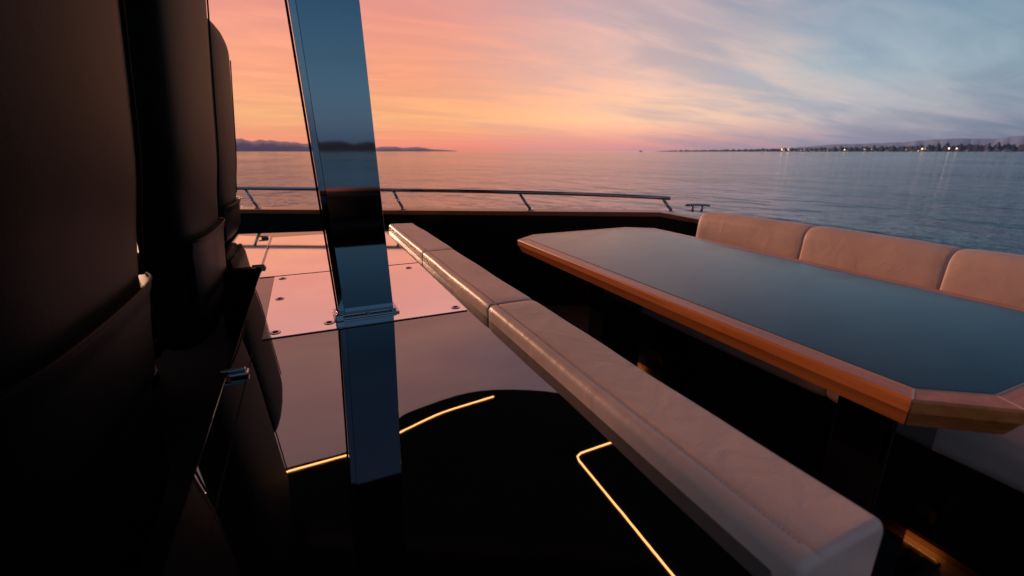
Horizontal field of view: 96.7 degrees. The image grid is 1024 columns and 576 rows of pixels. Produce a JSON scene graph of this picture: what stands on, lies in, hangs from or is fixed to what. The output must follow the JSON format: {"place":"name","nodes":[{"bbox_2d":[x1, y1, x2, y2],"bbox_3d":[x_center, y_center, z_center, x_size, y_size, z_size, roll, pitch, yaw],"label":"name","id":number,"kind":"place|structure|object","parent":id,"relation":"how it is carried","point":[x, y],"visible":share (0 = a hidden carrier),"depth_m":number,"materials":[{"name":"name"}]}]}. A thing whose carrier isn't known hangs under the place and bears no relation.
{"place":"outdoors","nodes":[
{"label":"outdoors","id":0,"kind":"place"},
{"bbox_2d":[335,314,343,321],"bbox_3d":[-0.525,0.091,1.386,0.024,0.020,0.020,-7,18,-23],"label":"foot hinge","id":1,"kind":"object","parent":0,"point":[339,317],"visible":1,"depth_m":1.38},
{"bbox_2d":[236,139,451,150],"bbox_3d":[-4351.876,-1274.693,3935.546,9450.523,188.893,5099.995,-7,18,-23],"label":"hills","id":2,"kind":"structure","parent":0,"point":[256,145],"depth_m":5496.51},
{"bbox_2d":[206,0,1023,150],"label":"sky","id":3,"kind":"structure","parent":0,"point":[454,75],"materials":[{"name":"orange"}]},
{"bbox_2d":[236,151,1023,254],"bbox_3d":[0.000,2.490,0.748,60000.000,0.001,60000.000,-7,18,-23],"label":"sea","id":4,"kind":"structure","parent":0,"point":[969,200],"depth_m":37.11,"materials":[{"name":"teal liquid"}]},
{"bbox_2d":[224,207,981,575],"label":"yacht hull","id":5,"kind":"object","parent":4,"relation":"on","point":[486,239],"visible":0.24,"depth_m":3.41,"materials":[{"name":"grey"}]},
{"bbox_2d":[134,312,237,575],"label":"seat platform","id":6,"kind":"structure","parent":5,"relation":"on","point":[187,388],"depth_m":1.51,"materials":[{"name":"black"}]},
{"bbox_2d":[0,0,168,575],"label":"helm seat","id":7,"kind":"object","parent":6,"relation":"on","point":[84,466],"visible":1,"depth_m":0.67,"materials":[{"name":"leather"}]},
{"bbox_2d":[118,0,225,386],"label":"helm seat","id":8,"kind":"object","parent":6,"relation":"on","point":[184,264],"visible":0.66,"depth_m":1.37,"materials":[{"name":"leather"}]},
{"bbox_2d":[137,18,240,274],"bbox_3d":[-1.805,-0.598,2.387,0.714,1.430,0.730,-7,18,-23],"label":"helm seat","id":9,"kind":"object","parent":6,"relation":"on","point":[229,212],"visible":0.25,"depth_m":2.32,"materials":[{"name":"leather"}]},
{"bbox_2d":[237,186,674,210],"bbox_3d":[-1.246,-0.664,3.382,4.848,0.168,0.546,-1,17,-4],"label":"guard rail","id":10,"kind":"object","parent":5,"relation":"on","point":[518,192],"visible":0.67,"depth_m":3.37,"materials":[{"name":"silver metal"}]},
{"bbox_2d":[160,229,771,575],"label":"boat deck","id":11,"kind":"structure","parent":5,"relation":"on","point":[437,425],"depth_m":0.77,"materials":[{"name":"paint"}]},
{"bbox_2d":[332,302,399,320],"bbox_3d":[-0.472,0.074,1.469,0.197,0.006,0.105,-7,18,-23],"label":"foot plate","id":12,"kind":"object","parent":11,"relation":"on","point":[365,315],"visible":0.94,"depth_m":1.44,"materials":[{"name":"silver metal"}]},
{"bbox_2d":[288,0,392,312],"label":"pillar blade","id":13,"kind":"object","parent":12,"relation":"on","point":[329,47],"visible":0.96,"depth_m":1.29,"materials":[{"name":"blue glass"}]},
{"bbox_2d":[284,0,337,309],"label":"pillar gasket","id":14,"kind":"object","parent":13,"relation":"attached to","point":[302,100],"visible":1,"depth_m":1.29,"materials":[{"name":"black rubber"}]},
{"bbox_2d":[336,304,395,316],"bbox_3d":[-0.471,0.067,1.468,0.179,0.007,0.080,-7,18,-23],"label":"foot collar","id":15,"kind":"object","parent":12,"relation":"on","point":[367,311],"visible":0.46,"depth_m":1.43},
{"bbox_2d":[389,223,882,575],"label":"bolster cushion","id":16,"kind":"object","parent":11,"relation":"on","point":[775,514],"visible":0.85,"depth_m":0.74,"materials":[{"name":"beige leather"}]},
{"bbox_2d":[685,203,709,211],"bbox_3d":[1.332,-0.576,3.271,0.171,0.062,0.018,2,17,6],"label":"mooring cleat","id":17,"kind":"object","parent":5,"relation":"on","point":[692,205],"visible":1,"depth_m":3.26,"materials":[{"name":"silver metal"}]},
{"bbox_2d":[518,227,1023,575],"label":"dining table","id":18,"kind":"object","parent":5,"relation":"on","point":[904,371],"visible":0.84,"depth_m":1.22,"materials":[{"name":"brown wood"}]},
{"bbox_2d":[638,212,1023,575],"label":"lounge sofa","id":19,"kind":"object","parent":5,"relation":"on","point":[968,509],"visible":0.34,"depth_m":1.66,"materials":[{"name":"leather"}]},
{"bbox_2d":[655,142,1023,151],"bbox_3d":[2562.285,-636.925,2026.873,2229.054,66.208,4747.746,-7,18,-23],"label":"coastline","id":20,"kind":"structure","parent":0,"point":[997,147],"depth_m":2485.77,"materials":[{"name":"black"}]},
{"bbox_2d":[753,136,1023,149],"bbox_3d":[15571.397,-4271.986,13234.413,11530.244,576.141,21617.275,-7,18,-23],"label":"mountains","id":21,"kind":"structure","parent":0,"point":[1017,141],"depth_m":14775.65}
]}

